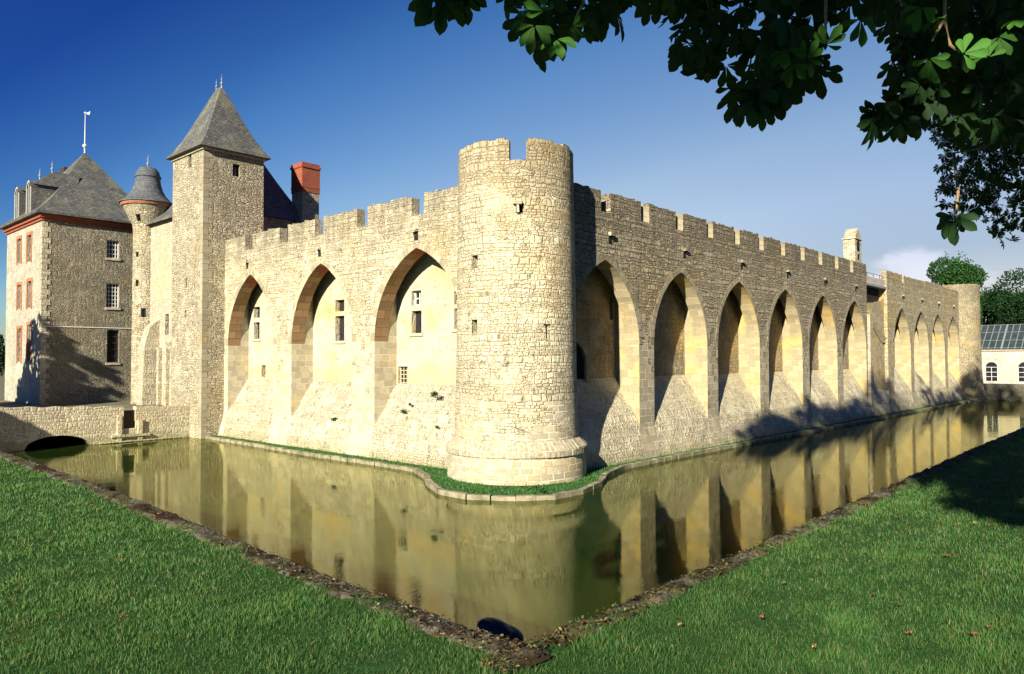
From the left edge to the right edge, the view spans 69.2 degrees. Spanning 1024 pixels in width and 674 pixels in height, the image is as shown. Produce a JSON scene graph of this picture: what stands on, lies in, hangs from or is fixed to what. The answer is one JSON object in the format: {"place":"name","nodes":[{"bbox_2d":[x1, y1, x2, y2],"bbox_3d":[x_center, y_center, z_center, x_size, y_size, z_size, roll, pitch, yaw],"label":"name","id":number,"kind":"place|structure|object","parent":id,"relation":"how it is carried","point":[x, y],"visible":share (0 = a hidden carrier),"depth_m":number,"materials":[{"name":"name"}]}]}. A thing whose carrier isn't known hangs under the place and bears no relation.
{"place":"outdoors","nodes":[
{"label":"outdoors","id":0,"kind":"place"},
{"bbox_2d":[0,367,1023,673],"bbox_3d":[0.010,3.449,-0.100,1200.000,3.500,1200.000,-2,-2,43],"label":"ground","id":1,"kind":"structure","parent":0,"point":[396,661],"depth_m":5.04,"materials":[{"name":"green plant"}]},
{"bbox_2d":[0,334,4,376],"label":"leafy tree","id":2,"kind":"object","parent":1,"relation":"on","point":[2,352],"visible":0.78,"depth_m":91.94,"materials":[{"name":"green plant"}]},
{"bbox_2d":[0,112,132,404],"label":"pavilion","id":3,"kind":"structure","parent":1,"relation":"on","point":[68,231],"depth_m":52.79,"materials":[{"name":"beige stone"}]},
{"bbox_2d":[16,235,21,264],"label":"window","id":4,"kind":"structure","parent":3,"relation":"in","point":[19,237],"depth_m":54.34,"materials":[{"name":"orange brick"}]},
{"bbox_2d":[16,281,21,310],"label":"window","id":5,"kind":"structure","parent":3,"relation":"in","point":[18,283],"depth_m":54.12,"materials":[{"name":"orange brick"}]},
{"bbox_2d":[16,325,21,362],"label":"window","id":6,"kind":"structure","parent":3,"relation":"in","point":[17,327],"depth_m":53.89,"materials":[{"name":"orange brick"}]},
{"bbox_2d":[26,231,32,263],"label":"window","id":7,"kind":"structure","parent":3,"relation":"in","point":[31,232],"depth_m":52.83,"materials":[{"name":"orange brick"}]},
{"bbox_2d":[26,277,32,308],"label":"window","id":8,"kind":"structure","parent":3,"relation":"in","point":[29,279],"depth_m":52.53,"materials":[{"name":"orange brick"}]},
{"bbox_2d":[26,321,32,361],"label":"window","id":9,"kind":"structure","parent":3,"relation":"in","point":[31,322],"depth_m":52.25,"materials":[{"name":"red brick"}]},
{"bbox_2d":[105,330,119,364],"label":"window","id":10,"kind":"structure","parent":3,"relation":"in","point":[112,335],"depth_m":53.83,"materials":[{"name":"black glass"}]},
{"bbox_2d":[105,283,120,309],"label":"window","id":11,"kind":"structure","parent":3,"relation":"in","point":[112,290],"depth_m":53.89,"materials":[{"name":"white glass"}]},
{"bbox_2d":[106,240,120,260],"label":"window","id":12,"kind":"structure","parent":3,"relation":"in","point":[112,246],"depth_m":53.96,"materials":[{"name":"white glass"}]},
{"bbox_2d":[0,406,188,451],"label":"causeway wall","id":13,"kind":"structure","parent":1,"relation":"on","point":[21,428],"depth_m":40.29,"materials":[{"name":"grey stone"}]},
{"bbox_2d":[118,158,172,403],"bbox_3d":[-25.661,-4.070,52.158,3.640,17.700,3.640,-2,-2,43],"label":"stair turret","id":14,"kind":"object","parent":1,"relation":"on","point":[144,201],"visible":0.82,"depth_m":51.32,"materials":[{"name":"beige stone"}]},
{"bbox_2d":[142,308,145,316],"bbox_3d":[-25.489,-1.670,51.433,0.269,0.649,0.001,0,-2,-14],"label":"window","id":15,"kind":"structure","parent":14,"relation":"in","point":[143,309],"depth_m":51.43,"materials":[{"name":"grey glass"}]},
{"bbox_2d":[136,210,172,405],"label":"wing","id":16,"kind":"structure","parent":1,"relation":"on","point":[154,377],"depth_m":49.83,"materials":[{"name":"beige stone"}]},
{"bbox_2d":[165,77,270,438],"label":"square tower","id":17,"kind":"structure","parent":1,"relation":"on","point":[218,156],"depth_m":44.28,"materials":[{"name":"beige stone"}]},
{"bbox_2d":[233,165,237,176],"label":"window","id":18,"kind":"structure","parent":17,"relation":"in","point":[235,168],"depth_m":45.15,"materials":[{"name":"black glass"}]},
{"bbox_2d":[166,165,299,241],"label":"house","id":19,"kind":"structure","parent":1,"relation":"on","point":[279,209],"depth_m":49.49,"materials":[{"name":"blue stone"}]},
{"bbox_2d":[290,161,320,222],"bbox_3d":[-14.147,-7.594,50.825,1.500,8.400,1.500,-2,-2,43],"label":"chimney","id":20,"kind":"object","parent":19,"relation":"on","point":[305,184],"visible":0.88,"depth_m":50.39,"materials":[{"name":"red brick"}]},
{"bbox_2d":[0,450,554,670],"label":"kerb","id":21,"kind":"structure","parent":1,"relation":"on","point":[436,624],"depth_m":5.85,"materials":[{"name":"grey stone"}]},
{"bbox_2d":[0,451,525,657],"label":"leaf litter","id":22,"kind":"object","parent":21,"relation":"on","point":[454,623],"visible":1,"depth_m":5.21,"materials":[{"name":"brown plant"}]},
{"bbox_2d":[218,186,457,468],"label":"curtain wall","id":23,"kind":"structure","parent":1,"relation":"on","point":[348,319],"depth_m":35.55,"materials":[{"name":"stone"}]},
{"bbox_2d":[340,300,343,310],"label":"window","id":24,"kind":"structure","parent":23,"relation":"in","point":[342,301],"depth_m":38.65,"materials":[{"name":"grey glass"}]},
{"bbox_2d":[340,316,343,340],"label":"window","id":25,"kind":"structure","parent":23,"relation":"in","point":[341,317],"depth_m":38.63,"materials":[{"name":"grey glass"}]},
{"bbox_2d":[400,366,407,382],"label":"window","id":26,"kind":"structure","parent":23,"relation":"in","point":[403,369],"depth_m":34.99,"materials":[{"name":"stone"}]},
{"bbox_2d":[415,291,420,305],"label":"window","id":27,"kind":"structure","parent":23,"relation":"in","point":[417,293],"depth_m":34.53,"materials":[{"name":"white glass"}]},
{"bbox_2d":[416,311,420,332],"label":"window","id":28,"kind":"structure","parent":23,"relation":"in","point":[418,313],"depth_m":34.49,"materials":[{"name":"grey glass"}]},
{"bbox_2d":[430,391,437,397],"bbox_3d":[-3.353,2.429,31.979,0.670,0.370,0.249,-2,-2,43],"label":"wall plant","id":29,"kind":"object","parent":23,"relation":"attached to","point":[434,393],"depth_m":31.89,"materials":[{"name":"green plant"}]},
{"bbox_2d":[408,0,1023,245],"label":"chestnut tree","id":30,"kind":"object","parent":1,"relation":"on","point":[782,76],"visible":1,"depth_m":4.23,"materials":[{"name":"green plant"}]},
{"bbox_2d":[574,183,893,469],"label":"curtain wall","id":31,"kind":"structure","parent":1,"relation":"on","point":[692,332],"depth_m":38.37,"materials":[{"name":"grey stone"}]},
{"bbox_2d":[576,335,590,382],"bbox_3d":[2.519,1.010,31.783,0.150,2.300,2.600,-2,-2,43],"label":"arched doorway","id":32,"kind":"structure","parent":31,"relation":"in","point":[582,353],"depth_m":32.43,"materials":[{"name":"grey stone"}]},
{"bbox_2d":[842,228,862,262],"bbox_3d":[25.873,-6.800,56.438,0.990,2.900,1.600,-2,-2,43],"label":"chimney","id":33,"kind":"object","parent":31,"relation":"on","point":[852,239],"visible":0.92,"depth_m":56.02,"materials":[{"name":"stone"}]},
{"bbox_2d":[487,427,1023,671],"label":"kerb","id":34,"kind":"structure","parent":1,"relation":"on","point":[662,595],"depth_m":5.78,"materials":[{"name":"stone"}]},
{"bbox_2d":[478,443,992,673],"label":"leaf litter","id":35,"kind":"object","parent":34,"relation":"on","point":[481,661],"visible":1,"depth_m":5.13,"materials":[{"name":"brown plant"}]},
{"bbox_2d":[879,270,962,412],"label":"curtain wall","id":36,"kind":"structure","parent":1,"relation":"on","point":[922,344],"depth_m":68.88,"materials":[{"name":"grey stone"}]},
{"bbox_2d":[926,251,989,324],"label":"leafy tree","id":37,"kind":"object","parent":1,"relation":"on","point":[956,272],"visible":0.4,"depth_m":117.33,"materials":[{"name":"green plant"}]},
{"bbox_2d":[900,1,1023,248],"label":"chestnut tree","id":38,"kind":"object","parent":1,"relation":"on","point":[993,177],"visible":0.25,"depth_m":12.73,"materials":[{"name":"green plant"}]},
{"bbox_2d":[980,286,1003,324],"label":"leafy tree","id":39,"kind":"object","parent":1,"relation":"on","point":[986,294],"visible":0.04,"depth_m":122.97,"materials":[{"name":"green plant"}]},
{"bbox_2d":[981,324,1023,383],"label":"orangery","id":40,"kind":"structure","parent":1,"relation":"on","point":[1002,348],"depth_m":82.42,"materials":[{"name":"paint"}]},
{"bbox_2d":[985,362,997,381],"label":"window","id":41,"kind":"structure","parent":40,"relation":"in","point":[991,369],"depth_m":82.58,"materials":[{"name":"white glass"}]},
{"bbox_2d":[1018,362,1023,381],"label":"window","id":42,"kind":"structure","parent":40,"relation":"in","point":[1021,366],"depth_m":80.75,"materials":[{"name":"white glass"}]},
{"bbox_2d":[982,267,1023,324],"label":"leafy tree","id":43,"kind":"object","parent":1,"relation":"on","point":[1008,306],"visible":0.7,"depth_m":111.32,"materials":[{"name":"green plant"}]},
{"bbox_2d":[984,383,1023,400],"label":"retaining wall","id":44,"kind":"structure","parent":1,"relation":"on","point":[1011,392],"depth_m":78.68,"materials":[{"name":"grey stone"}]},
{"bbox_2d":[0,0,1023,363],"label":"sky","id":45,"kind":"structure","parent":0,"point":[386,106],"materials":[{"name":"blue"}]},
{"bbox_2d":[6,400,1023,643],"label":"water","id":46,"kind":"structure","parent":0,"point":[532,569],"depth_m":22.75,"materials":[{"name":"liquid"}]},
{"bbox_2d":[477,617,523,642],"bbox_3d":[-0.172,4.865,12.054,0.815,0.581,0.492,0,-2,0],"label":"rock","id":47,"kind":"object","parent":46,"relation":"in","point":[494,625],"visible":0.38,"depth_m":11.96,"materials":[{"name":"black stone"}]},
{"bbox_2d":[206,399,997,500],"bbox_3d":[16.074,6.396,59.887,26.995,0.574,76.350,-2,-2,43],"label":"moat edging","id":48,"kind":"object","parent":46,"relation":"in","point":[439,490],"visible":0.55,"depth_m":32.31,"materials":[{"name":"stone"}]},
{"bbox_2d":[213,398,986,496],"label":"ledge turf","id":49,"kind":"structure","parent":48,"relation":"on","point":[506,489],"depth_m":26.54,"materials":[{"name":"green plant"}]},
{"bbox_2d":[446,138,587,485],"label":"round tower","id":50,"kind":"structure","parent":49,"relation":"on","point":[516,413],"depth_m":27.05,"materials":[{"name":"beige stone"}]},
{"bbox_2d":[867,296,885,406],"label":"wall","id":51,"kind":"structure","parent":49,"relation":"on","point":[876,338],"depth_m":58.95,"materials":[{"name":"beige stone"}]},
{"bbox_2d":[866,272,886,302],"bbox_3d":[28.314,-3.638,59.336,1.580,2.730,5.070,-2,-2,43],"label":"footbridge","id":52,"kind":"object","parent":51,"relation":"on","point":[874,285],"visible":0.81,"depth_m":59.31,"materials":[{"name":"stone"}]},
{"bbox_2d":[942,284,985,399],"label":"round tower","id":53,"kind":"structure","parent":49,"relation":"on","point":[971,382],"depth_m":78.74,"materials":[{"name":"beige stone"}]}
]}

